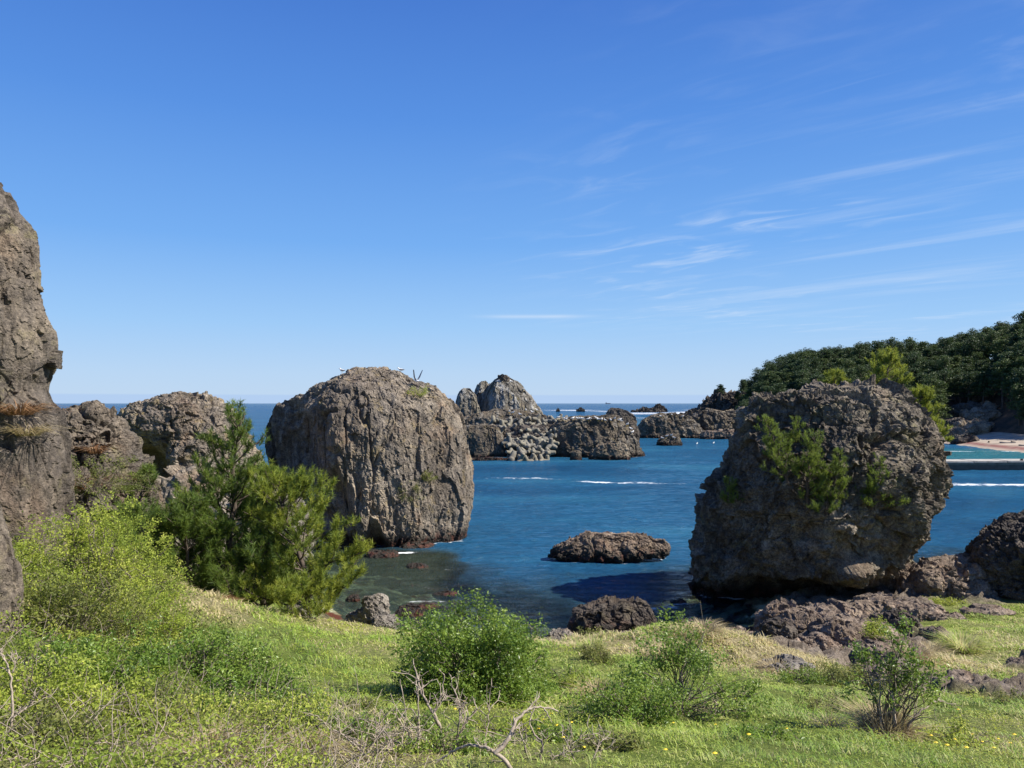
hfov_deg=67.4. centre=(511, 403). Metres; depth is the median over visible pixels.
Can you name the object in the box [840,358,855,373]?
pine tree
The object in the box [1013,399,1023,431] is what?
pine tree
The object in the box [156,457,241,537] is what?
shore rock
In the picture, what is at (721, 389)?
pine tree
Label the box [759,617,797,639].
shore rock
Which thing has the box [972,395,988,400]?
shore rock
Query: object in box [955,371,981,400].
pine tree
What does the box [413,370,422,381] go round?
gull
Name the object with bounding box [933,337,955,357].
pine tree
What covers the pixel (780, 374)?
pine tree
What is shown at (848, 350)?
pine tree
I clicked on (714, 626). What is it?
grass tuft
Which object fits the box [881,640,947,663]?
grass tuft
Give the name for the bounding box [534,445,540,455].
tetrapod
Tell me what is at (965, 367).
pine tree
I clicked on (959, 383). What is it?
pine tree
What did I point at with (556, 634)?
shore rock
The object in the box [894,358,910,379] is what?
pine tree
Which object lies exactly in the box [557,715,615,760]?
bare branch
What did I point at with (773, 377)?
pine tree
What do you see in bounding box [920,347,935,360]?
pine tree
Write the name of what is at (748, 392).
pine tree
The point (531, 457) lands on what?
tetrapod
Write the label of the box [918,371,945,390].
pine tree
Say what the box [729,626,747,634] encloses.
loose rock
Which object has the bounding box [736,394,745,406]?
pine tree
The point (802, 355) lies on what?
pine tree
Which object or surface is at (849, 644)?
loose rock
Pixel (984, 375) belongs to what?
pine tree
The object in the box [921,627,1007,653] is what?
grass tuft
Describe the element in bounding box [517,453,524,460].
tetrapod
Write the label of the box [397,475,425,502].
shrub
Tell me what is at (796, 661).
shore rock
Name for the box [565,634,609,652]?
grass tuft
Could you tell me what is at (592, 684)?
grass tuft
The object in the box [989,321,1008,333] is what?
pine tree
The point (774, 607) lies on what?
shore rock
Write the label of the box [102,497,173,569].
shrub
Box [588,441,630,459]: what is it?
sea rock
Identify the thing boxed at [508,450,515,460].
tetrapod
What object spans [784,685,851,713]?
weed clump
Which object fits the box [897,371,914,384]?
pine tree
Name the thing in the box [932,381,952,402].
pine tree
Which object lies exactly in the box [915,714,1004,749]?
weed clump
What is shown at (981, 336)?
pine tree
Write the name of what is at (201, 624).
shrub
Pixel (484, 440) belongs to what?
sea rock
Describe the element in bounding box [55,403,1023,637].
sea
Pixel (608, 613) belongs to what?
boulder
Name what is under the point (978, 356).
pine tree
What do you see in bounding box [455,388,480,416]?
sea stack
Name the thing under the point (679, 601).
tide rock
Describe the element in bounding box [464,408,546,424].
sea rock
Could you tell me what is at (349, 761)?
dry stems
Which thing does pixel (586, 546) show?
sea rock
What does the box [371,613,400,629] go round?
shore rock
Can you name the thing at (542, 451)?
tetrapod
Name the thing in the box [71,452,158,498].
shrub
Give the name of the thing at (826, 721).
grass tuft
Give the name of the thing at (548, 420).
tetrapod
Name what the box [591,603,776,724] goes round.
shrub
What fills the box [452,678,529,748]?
bare branch
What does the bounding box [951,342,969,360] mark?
pine tree
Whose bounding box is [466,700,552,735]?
weed clump
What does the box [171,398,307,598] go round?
pine tree
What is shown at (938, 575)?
shore rock
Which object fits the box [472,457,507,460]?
sea rock
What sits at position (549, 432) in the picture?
tetrapod
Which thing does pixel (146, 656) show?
shrub
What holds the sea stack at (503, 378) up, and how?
on the sea stack at (499, 394)
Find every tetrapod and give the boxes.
[488,415,498,424]
[497,425,506,432]
[501,435,510,444]
[505,448,512,457]
[506,437,516,448]
[507,418,518,423]
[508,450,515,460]
[516,446,526,456]
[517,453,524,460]
[519,439,526,448]
[520,416,530,422]
[521,433,532,439]
[525,441,535,449]
[526,427,535,431]
[528,453,534,459]
[531,413,540,422]
[531,436,540,443]
[531,447,539,454]
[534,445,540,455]
[536,428,543,436]
[536,439,545,448]
[538,454,547,460]
[540,448,550,458]
[542,433,553,440]
[543,415,551,422]
[545,447,555,457]
[546,429,552,436]
[546,438,556,448]
[553,427,557,437]
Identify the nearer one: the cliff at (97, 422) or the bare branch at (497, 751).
the bare branch at (497, 751)
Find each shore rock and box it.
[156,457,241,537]
[175,539,223,581]
[194,488,318,571]
[281,600,309,617]
[345,608,361,622]
[355,593,390,624]
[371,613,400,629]
[545,628,573,640]
[746,626,753,630]
[753,597,798,630]
[758,653,815,674]
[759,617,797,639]
[772,603,840,633]
[798,631,843,650]
[803,598,869,617]
[807,613,900,644]
[848,592,910,612]
[854,612,883,621]
[880,607,919,631]
[887,568,910,589]
[893,554,985,597]
[897,596,948,621]
[928,611,966,620]
[940,414,953,423]
[941,426,968,437]
[943,417,969,427]
[946,579,1000,600]
[947,401,982,417]
[950,434,979,443]
[953,418,990,435]
[959,406,1001,421]
[959,603,1016,615]
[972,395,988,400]
[980,400,999,409]
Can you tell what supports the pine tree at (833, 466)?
on the sea rock at (770, 535)
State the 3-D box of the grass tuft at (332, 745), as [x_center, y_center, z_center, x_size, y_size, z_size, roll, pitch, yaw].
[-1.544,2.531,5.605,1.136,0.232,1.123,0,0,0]
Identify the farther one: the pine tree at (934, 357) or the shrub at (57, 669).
the pine tree at (934, 357)
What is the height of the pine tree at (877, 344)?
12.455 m
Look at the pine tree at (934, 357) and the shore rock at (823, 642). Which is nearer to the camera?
the shore rock at (823, 642)
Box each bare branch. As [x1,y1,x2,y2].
[304,709,402,760]
[360,681,434,754]
[390,665,436,749]
[413,659,479,745]
[435,692,557,767]
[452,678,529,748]
[507,691,583,760]
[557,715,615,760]
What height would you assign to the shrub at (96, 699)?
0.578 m
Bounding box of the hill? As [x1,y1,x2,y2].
[788,361,1023,433]
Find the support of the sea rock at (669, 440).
in the sea
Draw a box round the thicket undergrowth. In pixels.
[0,537,333,767]
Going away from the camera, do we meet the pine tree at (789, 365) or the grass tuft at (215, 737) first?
the grass tuft at (215, 737)
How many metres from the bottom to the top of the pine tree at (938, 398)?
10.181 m
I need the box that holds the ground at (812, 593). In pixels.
[0,555,1023,767]
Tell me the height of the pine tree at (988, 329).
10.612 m
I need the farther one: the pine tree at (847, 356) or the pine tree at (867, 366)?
the pine tree at (847, 356)
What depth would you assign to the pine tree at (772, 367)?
234.14 m
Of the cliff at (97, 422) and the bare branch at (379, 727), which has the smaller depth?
the bare branch at (379, 727)
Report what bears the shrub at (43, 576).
on the ground at (812, 593)
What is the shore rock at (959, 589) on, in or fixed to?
on the ground at (812, 593)
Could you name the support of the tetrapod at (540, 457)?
in the sea
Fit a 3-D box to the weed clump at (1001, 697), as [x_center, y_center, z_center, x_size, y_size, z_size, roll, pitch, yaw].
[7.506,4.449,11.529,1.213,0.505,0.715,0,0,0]
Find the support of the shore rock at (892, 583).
on the ground at (812, 593)
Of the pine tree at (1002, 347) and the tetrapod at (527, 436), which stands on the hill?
the pine tree at (1002, 347)
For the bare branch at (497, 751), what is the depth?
5.25 m
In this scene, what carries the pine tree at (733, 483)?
on the sea rock at (770, 535)
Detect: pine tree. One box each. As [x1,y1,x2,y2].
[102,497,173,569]
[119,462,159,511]
[133,486,252,589]
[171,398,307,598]
[190,526,293,606]
[219,462,289,610]
[233,459,375,617]
[267,562,344,618]
[714,384,725,399]
[719,474,744,504]
[734,391,739,404]
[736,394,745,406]
[738,379,747,394]
[743,389,753,399]
[751,381,761,395]
[754,413,808,485]
[759,381,770,389]
[762,371,772,385]
[764,386,775,394]
[765,363,776,371]
[768,373,779,385]
[768,383,785,394]
[771,378,782,388]
[774,371,784,381]
[780,428,826,508]
[781,368,792,378]
[781,415,805,442]
[782,372,793,382]
[784,354,797,366]
[784,359,796,370]
[785,363,794,373]
[786,382,794,388]
[790,363,810,382]
[790,378,804,389]
[791,358,811,380]
[792,369,811,389]
[797,351,807,365]
[799,381,810,389]
[806,488,841,514]
[808,353,817,358]
[808,357,824,375]
[808,375,823,382]
[809,368,825,378]
[817,368,851,384]
[817,447,851,506]
[820,350,833,365]
[821,358,828,366]
[821,365,830,377]
[830,358,848,367]
[837,347,853,358]
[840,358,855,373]
[841,354,852,359]
[841,368,859,382]
[849,344,866,358]
[852,364,868,381]
[854,358,865,373]
[854,451,910,515]
[860,344,869,355]
[860,364,872,380]
[862,355,870,363]
[865,345,915,383]
[868,340,885,364]
[882,337,899,350]
[892,340,904,352]
[894,343,907,354]
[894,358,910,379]
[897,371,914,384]
[899,352,910,365]
[901,337,916,350]
[905,340,921,353]
[905,383,944,418]
[906,350,923,360]
[907,352,928,386]
[907,367,921,387]
[910,362,923,382]
[912,372,927,392]
[917,341,928,354]
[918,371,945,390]
[919,376,948,407]
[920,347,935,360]
[921,368,937,384]
[923,359,936,371]
[929,355,939,363]
[930,359,949,380]
[930,394,951,417]
[931,415,954,441]
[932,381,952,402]
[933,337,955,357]
[935,348,946,367]
[937,354,959,382]
[937,368,957,410]
[946,375,967,403]
[947,347,961,382]
[947,367,966,404]
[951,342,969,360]
[951,355,962,372]
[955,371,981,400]
[958,362,971,397]
[959,336,985,360]
[959,337,983,357]
[959,356,974,390]
[960,333,971,348]
[967,371,985,402]
[970,371,995,404]
[971,351,985,370]
[972,360,988,392]
[976,327,990,338]
[977,332,987,356]
[979,329,1004,356]
[979,365,990,392]
[986,358,1013,408]
[986,365,999,396]
[988,340,1000,361]
[988,353,1002,382]
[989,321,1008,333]
[989,351,1021,400]
[992,338,1012,356]
[994,326,1007,333]
[995,329,1007,339]
[997,375,1013,410]
[1001,335,1020,349]
[1005,383,1023,425]
[1006,346,1015,366]
[1006,367,1023,416]
[1007,356,1023,375]
[1009,311,1023,331]
[1011,324,1023,332]
[1011,340,1023,367]
[1012,333,1023,359]
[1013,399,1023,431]
[1015,348,1023,363]
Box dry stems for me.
[0,537,451,767]
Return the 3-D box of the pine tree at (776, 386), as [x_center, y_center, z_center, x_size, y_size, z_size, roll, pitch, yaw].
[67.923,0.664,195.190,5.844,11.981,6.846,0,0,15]
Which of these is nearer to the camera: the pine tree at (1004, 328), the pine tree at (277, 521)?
the pine tree at (277, 521)
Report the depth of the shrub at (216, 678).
6.94 m
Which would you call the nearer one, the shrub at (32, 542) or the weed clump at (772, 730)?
the weed clump at (772, 730)
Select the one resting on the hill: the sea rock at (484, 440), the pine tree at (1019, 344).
the pine tree at (1019, 344)
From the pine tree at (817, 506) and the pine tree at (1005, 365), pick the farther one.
the pine tree at (1005, 365)
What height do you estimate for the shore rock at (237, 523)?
3.781 m
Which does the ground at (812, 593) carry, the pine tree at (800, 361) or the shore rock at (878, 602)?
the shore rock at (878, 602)
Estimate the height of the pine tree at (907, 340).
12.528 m
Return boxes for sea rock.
[116,391,264,477]
[265,366,473,584]
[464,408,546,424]
[466,424,506,456]
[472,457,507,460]
[548,530,670,562]
[550,414,644,457]
[570,450,581,459]
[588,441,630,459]
[606,407,640,443]
[638,412,703,437]
[656,433,682,445]
[687,374,953,607]
[687,408,735,430]
[699,429,733,438]
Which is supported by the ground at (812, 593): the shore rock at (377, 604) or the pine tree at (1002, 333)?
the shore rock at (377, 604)
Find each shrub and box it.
[0,629,99,723]
[0,661,197,740]
[0,686,135,758]
[1,623,145,695]
[3,560,166,647]
[13,489,164,614]
[19,535,45,561]
[23,563,91,624]
[44,609,200,694]
[56,490,193,611]
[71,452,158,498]
[82,570,199,645]
[103,655,231,737]
[115,614,240,693]
[121,547,198,605]
[138,603,238,646]
[147,664,297,725]
[172,696,320,760]
[183,621,243,666]
[200,622,306,694]
[253,661,325,705]
[258,678,361,735]
[310,701,412,747]
[367,712,502,758]
[387,586,574,709]
[389,640,461,696]
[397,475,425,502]
[407,387,428,397]
[414,469,436,482]
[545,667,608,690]
[560,671,698,727]
[575,640,622,664]
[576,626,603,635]
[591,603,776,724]
[625,668,720,716]
[648,617,712,692]
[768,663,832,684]
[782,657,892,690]
[834,611,953,729]
[859,615,891,639]
[865,658,964,736]
[927,594,967,605]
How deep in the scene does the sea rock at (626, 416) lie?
149.09 m
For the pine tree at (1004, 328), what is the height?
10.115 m
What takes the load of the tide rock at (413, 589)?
in the sea
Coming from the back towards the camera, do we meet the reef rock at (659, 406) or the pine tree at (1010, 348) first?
the reef rock at (659, 406)
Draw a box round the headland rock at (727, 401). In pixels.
[693,389,746,410]
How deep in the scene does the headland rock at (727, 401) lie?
228.13 m
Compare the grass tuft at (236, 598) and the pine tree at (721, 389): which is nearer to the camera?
the grass tuft at (236, 598)
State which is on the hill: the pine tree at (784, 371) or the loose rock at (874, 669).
the pine tree at (784, 371)
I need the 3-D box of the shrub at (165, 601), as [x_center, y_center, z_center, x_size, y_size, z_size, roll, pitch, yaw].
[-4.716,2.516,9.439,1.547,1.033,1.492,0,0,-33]
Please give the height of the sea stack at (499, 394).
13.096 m
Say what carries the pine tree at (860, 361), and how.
on the hill
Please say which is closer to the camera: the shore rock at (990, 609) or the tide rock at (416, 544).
the shore rock at (990, 609)
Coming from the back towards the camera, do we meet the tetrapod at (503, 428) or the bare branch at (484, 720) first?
the tetrapod at (503, 428)
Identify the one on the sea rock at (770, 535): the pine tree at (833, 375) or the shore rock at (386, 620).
the pine tree at (833, 375)
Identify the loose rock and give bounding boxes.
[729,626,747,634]
[843,642,855,647]
[851,661,913,687]
[855,639,893,657]
[893,642,930,663]
[918,626,950,640]
[944,669,973,682]
[1005,656,1022,663]
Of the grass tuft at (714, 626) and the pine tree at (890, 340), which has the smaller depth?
the grass tuft at (714, 626)
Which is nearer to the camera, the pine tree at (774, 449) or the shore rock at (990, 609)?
the shore rock at (990, 609)
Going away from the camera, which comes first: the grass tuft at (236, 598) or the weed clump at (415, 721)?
the weed clump at (415, 721)
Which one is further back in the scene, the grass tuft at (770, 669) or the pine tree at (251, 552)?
the pine tree at (251, 552)
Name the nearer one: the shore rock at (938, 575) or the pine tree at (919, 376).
the shore rock at (938, 575)
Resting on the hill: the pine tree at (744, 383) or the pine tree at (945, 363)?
the pine tree at (945, 363)
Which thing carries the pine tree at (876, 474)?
on the sea rock at (770, 535)
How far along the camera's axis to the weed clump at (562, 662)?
12.72 m
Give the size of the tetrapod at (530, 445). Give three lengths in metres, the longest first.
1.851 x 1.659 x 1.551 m
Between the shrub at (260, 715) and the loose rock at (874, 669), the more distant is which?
the loose rock at (874, 669)
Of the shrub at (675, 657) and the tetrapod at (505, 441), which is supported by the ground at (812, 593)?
the shrub at (675, 657)
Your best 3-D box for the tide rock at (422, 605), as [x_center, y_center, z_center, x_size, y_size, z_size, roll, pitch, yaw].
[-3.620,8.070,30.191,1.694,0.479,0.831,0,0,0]
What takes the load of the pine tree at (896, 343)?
on the hill
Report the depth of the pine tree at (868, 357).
214.60 m
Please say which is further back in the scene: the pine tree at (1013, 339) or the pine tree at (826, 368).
the pine tree at (826, 368)
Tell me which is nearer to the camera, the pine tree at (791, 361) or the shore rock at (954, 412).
the shore rock at (954, 412)
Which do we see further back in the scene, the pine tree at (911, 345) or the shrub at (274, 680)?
the pine tree at (911, 345)
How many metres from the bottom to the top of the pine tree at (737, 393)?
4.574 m
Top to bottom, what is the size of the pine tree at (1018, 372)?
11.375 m
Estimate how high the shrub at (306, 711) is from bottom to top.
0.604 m
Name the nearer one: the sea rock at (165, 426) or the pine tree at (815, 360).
the sea rock at (165, 426)
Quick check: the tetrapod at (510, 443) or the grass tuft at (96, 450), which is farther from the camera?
the tetrapod at (510, 443)
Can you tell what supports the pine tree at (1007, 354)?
on the hill
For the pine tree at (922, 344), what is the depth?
213.17 m
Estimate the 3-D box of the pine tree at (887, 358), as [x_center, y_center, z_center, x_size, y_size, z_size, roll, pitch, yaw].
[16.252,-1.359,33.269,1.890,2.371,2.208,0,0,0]
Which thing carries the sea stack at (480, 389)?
on the sea stack at (499, 394)
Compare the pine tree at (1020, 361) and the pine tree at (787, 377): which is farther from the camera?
the pine tree at (787, 377)
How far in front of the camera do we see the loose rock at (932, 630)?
19.71 m
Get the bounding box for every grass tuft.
[0,399,71,414]
[0,420,80,435]
[72,443,122,453]
[74,473,145,490]
[125,709,305,767]
[219,594,246,602]
[249,721,372,767]
[559,673,626,697]
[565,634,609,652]
[635,641,681,661]
[674,617,738,639]
[740,655,819,676]
[794,710,856,729]
[819,692,952,743]
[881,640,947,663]
[905,640,956,654]
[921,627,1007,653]
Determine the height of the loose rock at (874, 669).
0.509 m
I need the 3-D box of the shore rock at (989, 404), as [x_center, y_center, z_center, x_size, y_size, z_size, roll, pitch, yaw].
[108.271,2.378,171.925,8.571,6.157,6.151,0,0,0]
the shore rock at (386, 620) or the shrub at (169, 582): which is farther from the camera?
the shore rock at (386, 620)
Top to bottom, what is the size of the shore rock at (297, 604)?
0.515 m
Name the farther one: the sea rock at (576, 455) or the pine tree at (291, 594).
the sea rock at (576, 455)
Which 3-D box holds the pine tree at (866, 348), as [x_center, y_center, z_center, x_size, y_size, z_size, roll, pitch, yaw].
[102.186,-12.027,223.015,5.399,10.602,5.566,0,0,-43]
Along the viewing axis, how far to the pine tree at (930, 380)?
172.60 m
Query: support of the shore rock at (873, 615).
on the ground at (812, 593)
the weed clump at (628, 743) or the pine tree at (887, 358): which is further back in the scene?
the pine tree at (887, 358)
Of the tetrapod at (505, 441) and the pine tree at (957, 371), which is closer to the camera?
the tetrapod at (505, 441)
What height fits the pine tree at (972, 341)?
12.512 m
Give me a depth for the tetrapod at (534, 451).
108.82 m
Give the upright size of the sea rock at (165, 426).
9.703 m
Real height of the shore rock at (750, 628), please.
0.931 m
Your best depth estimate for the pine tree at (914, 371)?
189.56 m
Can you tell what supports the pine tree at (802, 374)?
on the hill
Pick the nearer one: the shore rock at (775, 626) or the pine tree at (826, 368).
the shore rock at (775, 626)
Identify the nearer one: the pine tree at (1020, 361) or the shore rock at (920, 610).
the shore rock at (920, 610)
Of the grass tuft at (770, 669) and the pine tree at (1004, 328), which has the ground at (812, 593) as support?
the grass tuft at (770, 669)
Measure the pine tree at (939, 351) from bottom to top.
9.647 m
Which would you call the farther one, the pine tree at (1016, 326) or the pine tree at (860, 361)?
the pine tree at (860, 361)
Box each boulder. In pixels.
[567,595,657,634]
[959,509,1023,600]
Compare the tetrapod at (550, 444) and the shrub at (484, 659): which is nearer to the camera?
the shrub at (484, 659)
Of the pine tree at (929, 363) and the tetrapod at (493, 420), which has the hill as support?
the pine tree at (929, 363)
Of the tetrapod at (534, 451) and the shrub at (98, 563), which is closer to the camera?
the shrub at (98, 563)
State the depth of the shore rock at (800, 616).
20.36 m
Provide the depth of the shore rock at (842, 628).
19.02 m
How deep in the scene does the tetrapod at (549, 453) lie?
109.22 m
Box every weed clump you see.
[327,689,386,712]
[372,700,442,731]
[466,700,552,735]
[500,718,582,744]
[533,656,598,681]
[560,723,656,752]
[613,669,686,687]
[715,715,811,744]
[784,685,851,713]
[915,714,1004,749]
[970,685,1023,705]
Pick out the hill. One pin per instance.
(1006, 421)
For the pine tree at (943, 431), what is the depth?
32.41 m
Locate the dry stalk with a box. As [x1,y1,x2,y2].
[0,648,37,748]
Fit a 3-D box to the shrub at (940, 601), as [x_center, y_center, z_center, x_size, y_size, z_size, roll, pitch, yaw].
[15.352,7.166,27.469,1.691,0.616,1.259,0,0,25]
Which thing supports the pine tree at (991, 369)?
on the hill
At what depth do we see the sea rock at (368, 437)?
43.08 m
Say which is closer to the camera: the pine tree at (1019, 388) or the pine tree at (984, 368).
the pine tree at (1019, 388)
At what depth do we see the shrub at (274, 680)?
7.90 m
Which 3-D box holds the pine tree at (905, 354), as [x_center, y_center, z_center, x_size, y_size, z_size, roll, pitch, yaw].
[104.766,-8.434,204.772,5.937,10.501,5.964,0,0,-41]
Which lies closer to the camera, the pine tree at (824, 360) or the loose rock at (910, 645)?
the loose rock at (910, 645)
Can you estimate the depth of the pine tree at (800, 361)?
210.71 m
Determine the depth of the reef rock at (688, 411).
329.32 m
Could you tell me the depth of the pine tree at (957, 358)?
189.40 m
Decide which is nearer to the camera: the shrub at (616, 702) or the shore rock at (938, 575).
the shrub at (616, 702)
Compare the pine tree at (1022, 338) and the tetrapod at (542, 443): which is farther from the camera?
the pine tree at (1022, 338)
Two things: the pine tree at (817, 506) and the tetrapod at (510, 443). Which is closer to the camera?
the pine tree at (817, 506)
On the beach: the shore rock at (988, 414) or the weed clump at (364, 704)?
the shore rock at (988, 414)
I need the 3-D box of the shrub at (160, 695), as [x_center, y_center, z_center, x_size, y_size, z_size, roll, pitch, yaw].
[-2.966,2.480,6.256,1.134,0.637,1.203,0,0,-39]
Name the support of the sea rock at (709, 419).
in the sea
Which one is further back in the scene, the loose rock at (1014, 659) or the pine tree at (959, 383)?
the pine tree at (959, 383)
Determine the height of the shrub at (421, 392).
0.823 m
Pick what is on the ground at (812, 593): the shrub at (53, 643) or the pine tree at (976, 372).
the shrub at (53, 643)
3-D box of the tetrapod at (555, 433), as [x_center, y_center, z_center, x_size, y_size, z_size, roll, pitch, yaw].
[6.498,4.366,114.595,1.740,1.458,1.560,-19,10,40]
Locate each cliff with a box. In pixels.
[0,182,79,561]
[0,505,26,632]
[62,400,180,572]
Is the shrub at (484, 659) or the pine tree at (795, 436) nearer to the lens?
the shrub at (484, 659)
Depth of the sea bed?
72.08 m
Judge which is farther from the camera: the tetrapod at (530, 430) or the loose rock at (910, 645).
the tetrapod at (530, 430)
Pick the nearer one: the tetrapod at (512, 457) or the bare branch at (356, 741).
the bare branch at (356, 741)
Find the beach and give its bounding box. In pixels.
[944,432,1023,452]
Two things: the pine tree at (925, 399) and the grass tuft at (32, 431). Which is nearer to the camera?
the grass tuft at (32, 431)
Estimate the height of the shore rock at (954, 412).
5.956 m
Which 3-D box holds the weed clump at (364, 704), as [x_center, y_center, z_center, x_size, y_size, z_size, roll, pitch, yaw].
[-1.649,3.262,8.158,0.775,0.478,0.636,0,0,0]
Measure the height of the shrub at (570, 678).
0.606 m
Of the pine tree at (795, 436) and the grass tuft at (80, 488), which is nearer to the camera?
the grass tuft at (80, 488)
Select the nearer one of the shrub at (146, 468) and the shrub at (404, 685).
the shrub at (404, 685)
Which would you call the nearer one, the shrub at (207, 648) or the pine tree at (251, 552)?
the shrub at (207, 648)
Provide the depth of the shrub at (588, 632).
18.50 m
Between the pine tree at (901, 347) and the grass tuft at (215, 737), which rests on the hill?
the pine tree at (901, 347)
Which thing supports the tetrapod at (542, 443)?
on the tetrapod
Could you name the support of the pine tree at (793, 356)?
on the hill
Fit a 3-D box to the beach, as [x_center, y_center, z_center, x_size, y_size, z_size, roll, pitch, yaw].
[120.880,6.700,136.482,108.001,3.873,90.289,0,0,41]
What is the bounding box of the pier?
[946,459,1023,469]
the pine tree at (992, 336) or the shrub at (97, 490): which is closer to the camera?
the shrub at (97, 490)
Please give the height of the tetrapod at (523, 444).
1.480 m
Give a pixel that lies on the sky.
(253, 201)
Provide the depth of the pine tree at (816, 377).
194.47 m
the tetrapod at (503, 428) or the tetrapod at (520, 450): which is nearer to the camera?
the tetrapod at (520, 450)
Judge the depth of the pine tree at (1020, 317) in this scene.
195.66 m
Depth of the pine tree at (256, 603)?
19.59 m
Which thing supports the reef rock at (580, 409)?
in the sea
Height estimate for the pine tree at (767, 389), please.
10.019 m
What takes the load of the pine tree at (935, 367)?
on the hill
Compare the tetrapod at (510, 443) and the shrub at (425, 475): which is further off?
the tetrapod at (510, 443)
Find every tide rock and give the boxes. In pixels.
[345,594,360,609]
[365,549,399,567]
[395,607,424,626]
[398,602,441,615]
[399,540,434,552]
[401,584,448,595]
[405,562,429,577]
[432,590,457,600]
[670,598,686,605]
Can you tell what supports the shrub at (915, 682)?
on the ground at (812, 593)
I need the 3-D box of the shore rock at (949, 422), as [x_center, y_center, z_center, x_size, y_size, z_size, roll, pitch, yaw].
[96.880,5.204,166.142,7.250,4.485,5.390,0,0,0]
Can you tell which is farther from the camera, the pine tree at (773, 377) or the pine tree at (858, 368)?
the pine tree at (773, 377)
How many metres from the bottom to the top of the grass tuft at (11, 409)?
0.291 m
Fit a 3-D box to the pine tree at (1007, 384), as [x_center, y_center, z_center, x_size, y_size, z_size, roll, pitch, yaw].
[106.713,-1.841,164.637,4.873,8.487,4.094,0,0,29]
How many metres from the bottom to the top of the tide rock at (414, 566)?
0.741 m
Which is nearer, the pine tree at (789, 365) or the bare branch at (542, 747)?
the bare branch at (542, 747)
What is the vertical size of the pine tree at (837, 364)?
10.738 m
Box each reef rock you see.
[576,407,584,411]
[631,406,664,411]
[653,403,667,411]
[682,408,693,414]
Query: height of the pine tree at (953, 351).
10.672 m
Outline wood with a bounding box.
[738,321,1023,391]
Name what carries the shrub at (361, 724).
on the ground at (812, 593)
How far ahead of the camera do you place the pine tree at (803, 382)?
194.45 m
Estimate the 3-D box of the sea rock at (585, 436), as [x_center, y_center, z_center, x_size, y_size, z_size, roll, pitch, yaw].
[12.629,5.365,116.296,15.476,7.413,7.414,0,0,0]
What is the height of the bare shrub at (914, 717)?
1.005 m
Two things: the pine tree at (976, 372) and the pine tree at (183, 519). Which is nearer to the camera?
the pine tree at (183, 519)
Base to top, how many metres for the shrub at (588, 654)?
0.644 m
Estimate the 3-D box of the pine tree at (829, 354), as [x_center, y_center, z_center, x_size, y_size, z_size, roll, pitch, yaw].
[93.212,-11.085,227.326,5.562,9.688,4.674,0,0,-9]
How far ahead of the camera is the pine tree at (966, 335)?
210.23 m
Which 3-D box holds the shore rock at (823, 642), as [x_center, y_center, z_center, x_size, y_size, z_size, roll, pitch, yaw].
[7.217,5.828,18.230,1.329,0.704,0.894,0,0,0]
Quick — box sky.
[0,0,1023,402]
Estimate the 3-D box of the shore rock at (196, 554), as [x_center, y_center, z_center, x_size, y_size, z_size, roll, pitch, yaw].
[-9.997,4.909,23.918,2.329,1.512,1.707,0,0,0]
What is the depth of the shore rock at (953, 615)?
24.62 m
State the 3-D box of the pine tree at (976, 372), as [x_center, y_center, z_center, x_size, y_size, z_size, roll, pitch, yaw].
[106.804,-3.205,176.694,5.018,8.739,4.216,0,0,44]
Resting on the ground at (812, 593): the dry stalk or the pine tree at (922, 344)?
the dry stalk
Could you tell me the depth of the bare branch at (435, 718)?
6.25 m
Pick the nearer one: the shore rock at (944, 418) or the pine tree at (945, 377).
the shore rock at (944, 418)
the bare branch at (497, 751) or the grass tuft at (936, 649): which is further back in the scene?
the grass tuft at (936, 649)
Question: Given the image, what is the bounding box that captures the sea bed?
[929,551,962,556]
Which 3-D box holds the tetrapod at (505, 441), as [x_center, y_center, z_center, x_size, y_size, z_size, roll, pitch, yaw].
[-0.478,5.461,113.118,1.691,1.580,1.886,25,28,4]
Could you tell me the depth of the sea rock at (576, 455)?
107.61 m
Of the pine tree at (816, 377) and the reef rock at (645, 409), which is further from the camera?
the reef rock at (645, 409)
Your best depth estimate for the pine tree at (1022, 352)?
167.33 m
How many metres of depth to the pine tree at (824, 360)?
224.69 m
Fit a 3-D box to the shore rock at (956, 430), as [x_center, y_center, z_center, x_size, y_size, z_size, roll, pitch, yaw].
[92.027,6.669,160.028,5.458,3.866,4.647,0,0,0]
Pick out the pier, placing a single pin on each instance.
(985, 464)
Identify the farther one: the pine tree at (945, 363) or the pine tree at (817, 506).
the pine tree at (945, 363)
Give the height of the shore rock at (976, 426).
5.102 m
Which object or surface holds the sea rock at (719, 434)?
in the sea
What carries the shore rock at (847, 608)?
on the ground at (812, 593)
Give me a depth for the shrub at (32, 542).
11.98 m
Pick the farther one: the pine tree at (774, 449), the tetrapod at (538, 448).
the tetrapod at (538, 448)
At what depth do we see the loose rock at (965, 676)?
14.08 m
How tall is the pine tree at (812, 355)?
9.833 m
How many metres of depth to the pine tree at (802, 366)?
203.73 m
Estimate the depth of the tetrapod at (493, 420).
119.92 m
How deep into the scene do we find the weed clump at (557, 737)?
7.05 m
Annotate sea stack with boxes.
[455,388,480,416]
[474,381,488,410]
[481,378,542,413]
[497,374,509,381]
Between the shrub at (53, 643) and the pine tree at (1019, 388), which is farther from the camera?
the pine tree at (1019, 388)
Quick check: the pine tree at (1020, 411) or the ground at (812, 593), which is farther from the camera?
the pine tree at (1020, 411)

